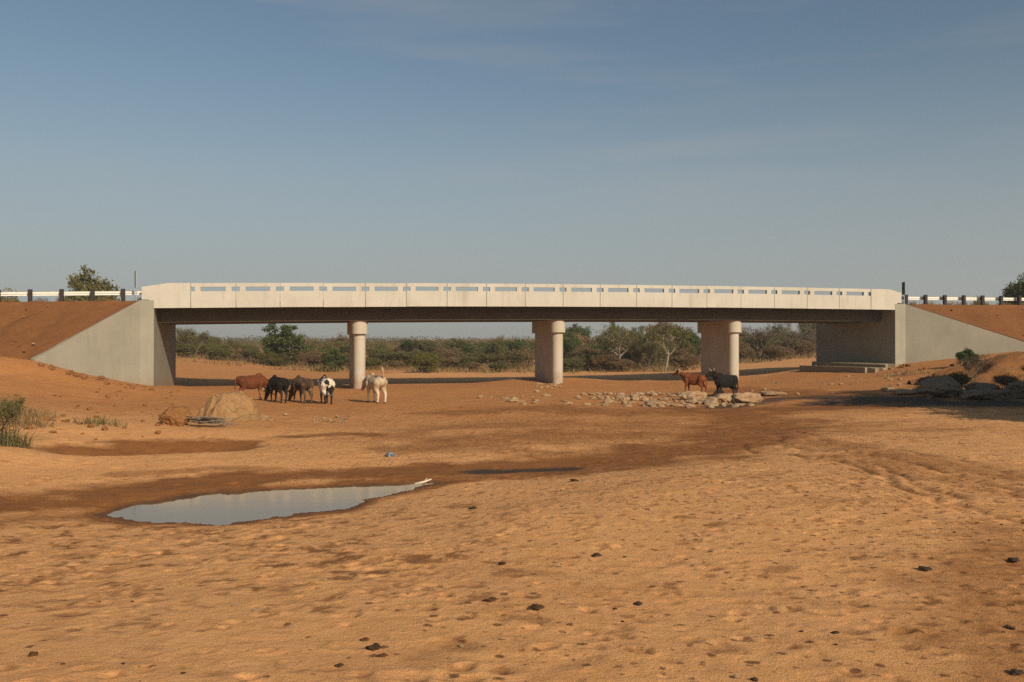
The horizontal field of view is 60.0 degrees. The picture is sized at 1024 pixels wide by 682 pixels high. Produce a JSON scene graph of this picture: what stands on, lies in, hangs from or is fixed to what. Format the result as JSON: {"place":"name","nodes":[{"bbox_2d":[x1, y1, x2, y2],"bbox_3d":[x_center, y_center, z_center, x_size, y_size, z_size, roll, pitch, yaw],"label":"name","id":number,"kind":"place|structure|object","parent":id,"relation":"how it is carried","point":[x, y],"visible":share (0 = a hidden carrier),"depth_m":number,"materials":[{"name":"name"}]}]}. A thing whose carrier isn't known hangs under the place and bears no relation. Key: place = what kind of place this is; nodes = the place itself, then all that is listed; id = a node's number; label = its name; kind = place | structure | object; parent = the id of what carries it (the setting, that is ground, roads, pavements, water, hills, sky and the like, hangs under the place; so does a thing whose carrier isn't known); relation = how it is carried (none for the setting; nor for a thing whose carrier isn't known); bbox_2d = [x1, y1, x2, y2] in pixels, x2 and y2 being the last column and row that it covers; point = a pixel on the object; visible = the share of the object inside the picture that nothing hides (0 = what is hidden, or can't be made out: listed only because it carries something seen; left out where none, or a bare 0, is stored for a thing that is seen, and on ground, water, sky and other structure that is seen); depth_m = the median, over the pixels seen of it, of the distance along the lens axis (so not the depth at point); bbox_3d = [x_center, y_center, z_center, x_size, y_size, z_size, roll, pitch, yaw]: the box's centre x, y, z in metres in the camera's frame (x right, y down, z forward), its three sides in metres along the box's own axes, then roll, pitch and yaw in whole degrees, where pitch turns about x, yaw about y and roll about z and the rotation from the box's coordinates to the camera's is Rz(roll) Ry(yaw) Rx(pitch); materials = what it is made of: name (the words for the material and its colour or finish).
{"place":"outdoors","nodes":[
{"label":"outdoors","id":0,"kind":"place"},
{"bbox_2d":[0,300,135,359],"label":"embankment","id":1,"kind":"structure","parent":0,"point":[39,328],"depth_m":42.14,"materials":[{"name":"brown soil"}]},
{"bbox_2d":[0,289,141,301],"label":"guard rail","id":2,"kind":"object","parent":1,"relation":"on","point":[60,293],"visible":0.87,"depth_m":44.31,"materials":[{"name":"silver metal"}]},
{"bbox_2d":[106,483,432,525],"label":"pool water","id":3,"kind":"structure","parent":0,"point":[219,509],"depth_m":13.62,"materials":[{"name":"grey liquid"}]},
{"bbox_2d":[176,351,815,373],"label":"dry grass","id":4,"kind":"structure","parent":0,"point":[650,368],"depth_m":87.30,"materials":[{"name":"plant"}]},
{"bbox_2d":[0,339,1023,681],"bbox_3d":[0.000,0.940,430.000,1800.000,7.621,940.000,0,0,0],"label":"ground","id":5,"kind":"structure","parent":0,"point":[682,521],"depth_m":9.46,"materials":[{"name":"brown sand"}]},
{"bbox_2d":[0,394,28,445],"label":"plant","id":6,"kind":"object","parent":5,"relation":"on","point":[15,406],"visible":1,"depth_m":18.85,"materials":[{"name":"green plant"}]},
{"bbox_2d":[0,421,46,448],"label":"grass tuft","id":7,"kind":"object","parent":5,"relation":"on","point":[13,441],"visible":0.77,"depth_m":18.88,"materials":[{"name":"green plant"}]},
{"bbox_2d":[1,403,55,428],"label":"grass tuft","id":8,"kind":"object","parent":5,"relation":"on","point":[24,420],"visible":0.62,"depth_m":22.67,"materials":[{"name":"plant"}]},
{"bbox_2d":[9,403,59,418],"bbox_3d":[-13.464,1.927,24.552,2.048,0.531,1.331,0,0,0],"label":"grass tuft","id":9,"kind":"object","parent":5,"relation":"on","point":[36,414],"visible":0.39,"depth_m":24.61,"materials":[{"name":"plant"}]},
{"bbox_2d":[58,265,120,300],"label":"road tree","id":10,"kind":"object","parent":5,"relation":"on","point":[77,283],"visible":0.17,"depth_m":73.86,"materials":[{"name":"green plant"}]},
{"bbox_2d":[73,415,127,427],"bbox_3d":[-11.270,2.156,24.208,1.515,0.406,1.061,0,0,0],"label":"grass tuft","id":11,"kind":"object","parent":5,"relation":"on","point":[98,421],"visible":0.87,"depth_m":24.13,"materials":[{"name":"green plant"}]},
{"bbox_2d":[158,405,191,426],"bbox_3d":[-9.671,2.250,25.525,0.933,0.779,0.915,0,0,-34],"label":"rock","id":12,"kind":"object","parent":5,"relation":"on","point":[174,415],"visible":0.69,"depth_m":25.27,"materials":[{"name":"brown stone"}]},
{"bbox_2d":[176,341,197,356],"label":"shrub","id":13,"kind":"object","parent":5,"relation":"on","point":[184,348],"visible":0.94,"depth_m":91.33,"materials":[{"name":"green plant"}]},
{"bbox_2d":[176,326,209,356],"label":"thorn tree","id":14,"kind":"object","parent":5,"relation":"on","point":[186,336],"visible":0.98,"depth_m":96.06,"materials":[{"name":"green plant"}]},
{"bbox_2d":[186,416,235,425],"bbox_3d":[-8.705,2.274,25.312,1.661,0.294,0.658,0,0,-6],"label":"brushwood pile","id":15,"kind":"object","parent":5,"relation":"on","point":[208,420],"visible":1,"depth_m":25.21,"materials":[{"name":"grey wood"}]},
{"bbox_2d":[200,335,223,356],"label":"thicket shrub","id":16,"kind":"object","parent":5,"relation":"on","point":[213,340],"visible":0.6,"depth_m":117.32,"materials":[{"name":"green plant"}]},
{"bbox_2d":[206,345,233,360],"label":"thicket shrub","id":17,"kind":"object","parent":5,"relation":"on","point":[217,351],"visible":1,"depth_m":92.62,"materials":[{"name":"green plant"}]},
{"bbox_2d":[197,391,259,420],"bbox_3d":[-9.123,2.126,28.740,2.188,1.030,2.500,0,0,0],"label":"sand heap","id":18,"kind":"object","parent":5,"relation":"on","point":[233,404],"visible":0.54,"depth_m":28.38,"materials":[{"name":"beige sand"}]},
{"bbox_2d":[225,337,243,354],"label":"thicket tree","id":19,"kind":"object","parent":5,"relation":"on","point":[237,345],"visible":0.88,"depth_m":108.02,"materials":[{"name":"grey plant"}]},
{"bbox_2d":[234,347,259,360],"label":"thicket tree","id":20,"kind":"object","parent":5,"relation":"on","point":[248,351],"visible":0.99,"depth_m":97.81,"materials":[{"name":"green plant"}]},
{"bbox_2d":[240,343,261,361],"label":"thicket shrub","id":21,"kind":"object","parent":5,"relation":"on","point":[246,346],"visible":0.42,"depth_m":103.88,"materials":[{"name":"green plant"}]},
{"bbox_2d":[230,414,275,420],"bbox_3d":[-8.258,2.473,28.238,2.000,0.312,1.625,0,0,0],"label":"sand heap","id":22,"kind":"object","parent":5,"relation":"on","point":[247,417],"visible":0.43,"depth_m":28.03,"materials":[{"name":"beige sand"}]},
{"bbox_2d":[234,373,278,399],"bbox_3d":[-10.664,1.909,37.094,1.822,1.134,0.575,0,0,-29],"label":"cow","id":23,"kind":"object","parent":5,"relation":"on","point":[259,381],"visible":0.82,"depth_m":36.87},
{"bbox_2d":[264,356,283,365],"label":"thicket shrub","id":24,"kind":"object","parent":5,"relation":"on","point":[275,361],"visible":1,"depth_m":87.98,"materials":[{"name":"green plant"}]},
{"bbox_2d":[263,375,289,402],"bbox_3d":[-9.630,1.941,36.148,0.575,1.134,1.822,0,0,-43],"label":"cow","id":25,"kind":"object","parent":5,"relation":"on","point":[277,384],"visible":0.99,"depth_m":35.79},
{"bbox_2d":[263,351,294,365],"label":"thicket shrub","id":26,"kind":"object","parent":5,"relation":"on","point":[284,355],"visible":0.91,"depth_m":88.77,"materials":[{"name":"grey plant"}]},
{"bbox_2d":[258,324,308,366],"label":"bushy tree","id":27,"kind":"object","parent":5,"relation":"on","point":[285,339],"visible":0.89,"depth_m":89.26,"materials":[{"name":"green plant"}]},
{"bbox_2d":[288,375,313,403],"bbox_3d":[-8.707,1.971,36.355,0.587,1.157,1.859,0,0,-41],"label":"cow","id":28,"kind":"object","parent":5,"relation":"on","point":[300,384],"visible":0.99,"depth_m":35.96},
{"bbox_2d":[302,349,327,367],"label":"thicket shrub","id":29,"kind":"object","parent":5,"relation":"on","point":[311,356],"visible":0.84,"depth_m":89.49,"materials":[{"name":"brown plant"}]},
{"bbox_2d":[316,375,334,403],"bbox_3d":[-7.556,1.945,35.826,0.598,1.179,1.956,0,0,-22],"label":"cow","id":30,"kind":"object","parent":5,"relation":"on","point":[326,385],"visible":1,"depth_m":35.10},
{"bbox_2d":[320,347,347,371],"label":"shrub","id":31,"kind":"object","parent":5,"relation":"on","point":[333,356],"visible":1,"depth_m":81.56,"materials":[{"name":"green plant"}]},
{"bbox_2d":[365,356,381,369],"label":"thicket shrub","id":32,"kind":"object","parent":5,"relation":"on","point":[372,361],"visible":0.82,"depth_m":88.93,"materials":[{"name":"green plant"}]},
{"bbox_2d":[360,367,387,402],"bbox_3d":[-5.604,1.767,35.777,0.621,1.455,2.108,0,0,-34],"label":"cow","id":33,"kind":"object","parent":5,"relation":"on","point":[375,383],"visible":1,"depth_m":35.21},
{"bbox_2d":[365,347,393,365],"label":"thicket shrub","id":34,"kind":"object","parent":5,"relation":"on","point":[380,353],"visible":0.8,"depth_m":102.91,"materials":[{"name":"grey plant"}]},
{"bbox_2d":[384,352,414,366],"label":"thicket shrub","id":35,"kind":"object","parent":5,"relation":"on","point":[392,356],"visible":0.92,"depth_m":97.42,"materials":[{"name":"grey plant"}]},
{"bbox_2d":[397,339,416,352],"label":"bushy tree","id":36,"kind":"object","parent":5,"relation":"on","point":[405,344],"visible":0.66,"depth_m":127.51,"materials":[{"name":"green plant"}]},
{"bbox_2d":[411,338,436,352],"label":"thicket shrub","id":37,"kind":"object","parent":5,"relation":"on","point":[424,346],"visible":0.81,"depth_m":123.22,"materials":[{"name":"green plant"}]},
{"bbox_2d":[410,351,440,372],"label":"shrub","id":38,"kind":"object","parent":5,"relation":"on","point":[430,360],"visible":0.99,"depth_m":78.43,"materials":[{"name":"green plant"}]},
{"bbox_2d":[440,356,460,369],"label":"thicket shrub","id":39,"kind":"object","parent":5,"relation":"on","point":[452,361],"visible":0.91,"depth_m":88.30,"materials":[{"name":"grey plant"}]},
{"bbox_2d":[434,348,466,365],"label":"thicket shrub","id":40,"kind":"object","parent":5,"relation":"on","point":[450,353],"visible":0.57,"depth_m":99.53,"materials":[{"name":"grey plant"}]},
{"bbox_2d":[207,335,699,349],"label":"woodland","id":41,"kind":"object","parent":5,"relation":"on","point":[369,340],"visible":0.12,"depth_m":184.33,"materials":[{"name":"green plant"}]},
{"bbox_2d":[439,338,473,349],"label":"thicket tree","id":42,"kind":"object","parent":5,"relation":"on","point":[460,344],"visible":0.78,"depth_m":129.96,"materials":[{"name":"green plant"}]},
{"bbox_2d":[457,356,479,369],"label":"thicket shrub","id":43,"kind":"object","parent":5,"relation":"on","point":[462,361],"visible":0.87,"depth_m":86.13,"materials":[{"name":"green plant"}]},
{"bbox_2d":[466,351,488,364],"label":"thicket shrub","id":44,"kind":"object","parent":5,"relation":"on","point":[481,355],"visible":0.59,"depth_m":107.67,"materials":[{"name":"green plant"}]},
{"bbox_2d":[470,343,512,361],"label":"thicket tree","id":45,"kind":"object","parent":5,"relation":"on","point":[483,349],"visible":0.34,"depth_m":113.27,"materials":[{"name":"green plant"}]},
{"bbox_2d":[488,360,507,371],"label":"thicket shrub","id":46,"kind":"object","parent":5,"relation":"on","point":[500,365],"visible":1,"depth_m":80.06,"materials":[{"name":"green plant"}]},
{"bbox_2d":[489,341,508,361],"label":"thicket tree","id":47,"kind":"object","parent":5,"relation":"on","point":[497,347],"visible":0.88,"depth_m":103.26,"materials":[{"name":"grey plant"}]},
{"bbox_2d":[486,350,528,369],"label":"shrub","id":48,"kind":"object","parent":5,"relation":"on","point":[517,357],"visible":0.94,"depth_m":85.22,"materials":[{"name":"green plant"}]},
{"bbox_2d":[490,338,534,363],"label":"bushy tree","id":49,"kind":"object","parent":5,"relation":"on","point":[518,345],"visible":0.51,"depth_m":110.53,"materials":[{"name":"green plant"}]},
{"bbox_2d":[497,349,532,368],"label":"thicket shrub","id":50,"kind":"object","parent":5,"relation":"on","point":[526,357],"visible":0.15,"depth_m":91.99,"materials":[{"name":"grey plant"}]},
{"bbox_2d":[517,345,534,367],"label":"thicket shrub","id":51,"kind":"object","parent":5,"relation":"on","point":[529,350],"visible":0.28,"depth_m":97.32,"materials":[{"name":"green plant"}]},
{"bbox_2d":[31,283,1023,388],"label":"road bridge","id":52,"kind":"structure","parent":5,"relation":"on","point":[135,342],"depth_m":50.56,"materials":[{"name":"concrete"}]},
{"bbox_2d":[563,335,581,358],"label":"thicket tree","id":53,"kind":"object","parent":5,"relation":"on","point":[570,345],"visible":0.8,"depth_m":97.98,"materials":[{"name":"green plant"}]},
{"bbox_2d":[563,357,585,371],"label":"thicket shrub","id":54,"kind":"object","parent":5,"relation":"on","point":[570,362],"visible":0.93,"depth_m":80.25,"materials":[{"name":"green plant"}]},
{"bbox_2d":[563,323,593,337],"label":"tree","id":55,"kind":"object","parent":5,"relation":"on","point":[586,331],"visible":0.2,"depth_m":118.16,"materials":[{"name":"green plant"}]},
{"bbox_2d":[563,332,594,358],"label":"thicket shrub","id":56,"kind":"object","parent":5,"relation":"on","point":[581,338],"visible":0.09,"depth_m":101.12,"materials":[{"name":"grey plant"}]},
{"bbox_2d":[568,343,600,367],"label":"thicket shrub","id":57,"kind":"object","parent":5,"relation":"on","point":[587,350],"visible":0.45,"depth_m":88.61,"materials":[{"name":"grey plant"}]},
{"bbox_2d":[582,352,604,370],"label":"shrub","id":58,"kind":"object","parent":5,"relation":"on","point":[588,356],"visible":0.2,"depth_m":84.47,"materials":[{"name":"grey plant"}]},
{"bbox_2d":[582,343,617,366],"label":"tree","id":59,"kind":"object","parent":5,"relation":"on","point":[602,348],"visible":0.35,"depth_m":91.28,"materials":[{"name":"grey plant"}]},
{"bbox_2d":[589,349,620,370],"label":"thicket shrub","id":60,"kind":"object","parent":5,"relation":"on","point":[598,359],"visible":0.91,"depth_m":82.61,"materials":[{"name":"brown plant"}]},
{"bbox_2d":[589,324,645,371],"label":"pale trunked tree","id":61,"kind":"object","parent":5,"relation":"on","point":[609,340],"visible":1,"depth_m":82.76,"materials":[{"name":"green plant"}]},
{"bbox_2d":[607,357,635,371],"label":"thicket shrub","id":62,"kind":"object","parent":5,"relation":"on","point":[616,362],"visible":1,"depth_m":81.62,"materials":[{"name":"grey plant"}]},
{"bbox_2d":[620,348,643,369],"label":"thicket shrub","id":63,"kind":"object","parent":5,"relation":"on","point":[629,356],"visible":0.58,"depth_m":86.38,"materials":[{"name":"green plant"}]},
{"bbox_2d":[620,325,661,341],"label":"bushy tree","id":64,"kind":"object","parent":5,"relation":"on","point":[641,336],"visible":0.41,"depth_m":109.97,"materials":[{"name":"green plant"}]},
{"bbox_2d":[627,341,662,370],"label":"tree","id":65,"kind":"object","parent":5,"relation":"on","point":[649,350],"visible":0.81,"depth_m":85.64,"materials":[{"name":"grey plant"}]},
{"bbox_2d":[649,341,670,367],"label":"thicket shrub","id":66,"kind":"object","parent":5,"relation":"on","point":[661,353],"visible":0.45,"depth_m":93.32,"materials":[{"name":"green plant"}]},
{"bbox_2d":[644,322,681,336],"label":"thicket shrub","id":67,"kind":"object","parent":5,"relation":"on","point":[658,324],"visible":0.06,"depth_m":120.98,"materials":[{"name":"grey plant"}]},
{"bbox_2d":[645,324,693,371],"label":"pale trunked tree","id":68,"kind":"object","parent":5,"relation":"on","point":[668,331],"visible":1,"depth_m":80.30,"materials":[{"name":"green plant"}]},
{"bbox_2d":[659,334,690,361],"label":"tree","id":69,"kind":"object","parent":5,"relation":"on","point":[683,344],"visible":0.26,"depth_m":104.09,"materials":[{"name":"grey plant"}]},
{"bbox_2d":[669,353,700,370],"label":"thicket shrub","id":70,"kind":"object","parent":5,"relation":"on","point":[690,360],"visible":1,"depth_m":81.32,"materials":[{"name":"grey plant"}]},
{"bbox_2d":[671,327,700,357],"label":"bushy tree","id":71,"kind":"object","parent":5,"relation":"on","point":[694,339],"visible":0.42,"depth_m":104.81,"materials":[{"name":"green plant"}]},
{"bbox_2d":[672,368,706,391],"bbox_3d":[8.126,1.839,40.695,1.658,1.180,0.506,0,0,29],"label":"cow","id":72,"kind":"object","parent":5,"relation":"on","point":[689,378],"visible":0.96,"depth_m":40.49},
{"bbox_2d":[677,391,707,400],"bbox_3d":[7.595,2.337,37.379,1.339,0.495,0.731,0,0,-11],"label":"rock","id":73,"kind":"object","parent":5,"relation":"on","point":[687,395],"visible":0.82,"depth_m":37.13,"materials":[{"name":"beige stone"}]},
{"bbox_2d":[686,343,700,356],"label":"thicket tree","id":74,"kind":"object","parent":5,"relation":"on","point":[694,351],"visible":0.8,"depth_m":92.31,"materials":[{"name":"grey plant"}]},
{"bbox_2d":[705,368,737,393],"bbox_3d":[9.021,1.815,38.275,1.846,1.334,0.592,0,0,-26],"label":"cow","id":75,"kind":"object","parent":5,"relation":"on","point":[721,380],"visible":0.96,"depth_m":38.20},
{"bbox_2d":[714,393,732,403],"bbox_3d":[8.528,2.363,35.725,1.060,0.502,0.866,0,0,-29],"label":"rock","id":76,"kind":"object","parent":5,"relation":"on","point":[726,398],"visible":0.67,"depth_m":35.44,"materials":[{"name":"beige stone"}]},
{"bbox_2d":[731,392,763,402],"bbox_3d":[9.346,2.292,35.421,1.268,0.519,0.614,0,0,-3],"label":"rock","id":77,"kind":"object","parent":5,"relation":"on","point":[748,397],"visible":0.88,"depth_m":35.18,"materials":[{"name":"beige stone"}]},
{"bbox_2d":[739,347,755,361],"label":"thicket shrub","id":78,"kind":"object","parent":5,"relation":"on","point":[747,353],"visible":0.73,"depth_m":93.25,"materials":[{"name":"grey plant"}]},
{"bbox_2d":[739,332,776,357],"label":"tree","id":79,"kind":"object","parent":5,"relation":"on","point":[746,340],"visible":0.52,"depth_m":102.14,"materials":[{"name":"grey plant"}]},
{"bbox_2d":[742,324,781,358],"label":"bare tree","id":80,"kind":"object","parent":5,"relation":"on","point":[760,336],"visible":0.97,"depth_m":99.78,"materials":[{"name":"grey plant"}]},
{"bbox_2d":[759,391,786,395],"bbox_3d":[11.330,2.282,38.352,1.080,0.238,1.099,0,0,-6],"label":"rock","id":81,"kind":"object","parent":5,"relation":"on","point":[770,393],"visible":0.97,"depth_m":38.00,"materials":[{"name":"beige stone"}]},
{"bbox_2d":[763,344,793,360],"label":"thicket shrub","id":82,"kind":"object","parent":5,"relation":"on","point":[778,350],"visible":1,"depth_m":91.53,"materials":[{"name":"grey plant"}]},
{"bbox_2d":[767,325,794,355],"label":"bare tree","id":83,"kind":"object","parent":5,"relation":"on","point":[778,331],"visible":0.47,"depth_m":107.11,"materials":[{"name":"grey plant"}]},
{"bbox_2d":[767,334,799,356],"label":"tree","id":84,"kind":"object","parent":5,"relation":"on","point":[776,342],"visible":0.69,"depth_m":96.32,"materials":[{"name":"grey plant"}]},
{"bbox_2d":[785,339,815,356],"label":"thicket shrub","id":85,"kind":"object","parent":5,"relation":"on","point":[806,346],"visible":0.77,"depth_m":97.22,"materials":[{"name":"grey plant"}]},
{"bbox_2d":[797,323,815,334],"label":"tree","id":86,"kind":"object","parent":5,"relation":"on","point":[806,325],"visible":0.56,"depth_m":120.47,"materials":[{"name":"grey plant"}]},
{"bbox_2d":[799,365,893,372],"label":"apron slab","id":87,"kind":"structure","parent":5,"relation":"on","point":[809,368],"depth_m":55.30,"materials":[{"name":"concrete"}]},
{"bbox_2d":[812,361,902,367],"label":"apron slab","id":88,"kind":"structure","parent":5,"relation":"on","point":[853,364],"depth_m":56.69,"materials":[{"name":"concrete"}]},
{"bbox_2d":[873,369,935,376],"bbox_3d":[20.565,1.658,46.609,3.148,0.533,2.086,0,0,0],"label":"grass tuft","id":89,"kind":"object","parent":5,"relation":"on","point":[904,373],"visible":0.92,"depth_m":46.42,"materials":[{"name":"plant"}]},
{"bbox_2d":[888,388,921,394],"bbox_3d":[15.785,2.032,35.156,1.499,0.260,1.199,0,0,-11],"label":"rock","id":90,"kind":"object","parent":5,"relation":"on","point":[901,391],"visible":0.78,"depth_m":34.82,"materials":[{"name":"grey stone"}]},
{"bbox_2d":[917,375,962,397],"bbox_3d":[15.885,1.740,32.789,1.737,0.921,1.683,0,0,-23],"label":"rock","id":91,"kind":"object","parent":5,"relation":"on","point":[944,386],"visible":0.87,"depth_m":32.30,"materials":[{"name":"grey stone"}]},
{"bbox_2d":[943,370,970,388],"bbox_3d":[17.240,1.602,34.602,1.147,0.952,1.183,0,0,-26],"label":"plant","id":92,"kind":"object","parent":5,"relation":"on","point":[961,379],"visible":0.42,"depth_m":34.36,"materials":[{"name":"green plant"}]},
{"bbox_2d":[907,351,1023,385],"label":"earth mound","id":93,"kind":"object","parent":5,"relation":"on","point":[1003,364],"visible":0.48,"depth_m":38.17,"materials":[{"name":"brown soil"}]},
{"bbox_2d":[956,351,991,381],"bbox_3d":[18.864,1.217,36.229,0.931,1.614,1.455,0,0,-8],"label":"plant","id":94,"kind":"object","parent":93,"relation":"on","point":[973,362],"visible":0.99,"depth_m":36.17,"materials":[{"name":"grey plant"}]},
{"bbox_2d":[955,347,978,365],"bbox_3d":[24.491,0.886,47.797,1.222,1.201,1.220,0,0,-40],"label":"plant","id":95,"kind":"object","parent":5,"relation":"on","point":[964,353],"visible":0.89,"depth_m":47.59,"materials":[{"name":"green plant"}]},
{"bbox_2d":[965,382,1001,389],"bbox_3d":[17.833,1.821,33.520,1.252,0.512,1.659,0,0,10],"label":"rock","id":96,"kind":"object","parent":5,"relation":"on","point":[979,386],"visible":0.49,"depth_m":33.15,"materials":[{"name":"grey stone"}]},
{"bbox_2d":[958,389,1023,399],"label":"rock","id":97,"kind":"object","parent":5,"relation":"on","point":[987,394],"visible":0.91,"depth_m":30.93,"materials":[{"name":"grey stone"}]},
{"bbox_2d":[992,372,1019,388],"bbox_3d":[18.523,1.595,33.198,1.049,0.908,1.123,0,0,-20],"label":"plant","id":98,"kind":"object","parent":5,"relation":"on","point":[1004,380],"visible":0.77,"depth_m":33.09,"materials":[{"name":"green plant"}]},
{"bbox_2d":[999,273,1023,304],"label":"road tree","id":99,"kind":"object","parent":5,"relation":"on","point":[1015,290],"visible":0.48,"depth_m":80.58,"materials":[{"name":"green plant"}]},
{"bbox_2d":[1004,381,1023,392],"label":"rock","id":100,"kind":"object","parent":5,"relation":"on","point":[1017,385],"visible":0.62,"depth_m":31.66,"materials":[{"name":"grey stone"}]},
{"bbox_2d":[0,0,1023,342],"label":"sky","id":101,"kind":"structure","parent":0,"point":[852,144],"materials":[{"name":"blue"}]},
{"bbox_2d":[907,304,1023,341],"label":"embankment","id":102,"kind":"structure","parent":0,"point":[1008,320],"depth_m":55.23,"materials":[{"name":"brown soil"}]},
{"bbox_2d":[901,295,1023,304],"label":"guard rail","id":103,"kind":"object","parent":102,"relation":"on","point":[981,298],"visible":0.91,"depth_m":56.84,"materials":[{"name":"silver metal"}]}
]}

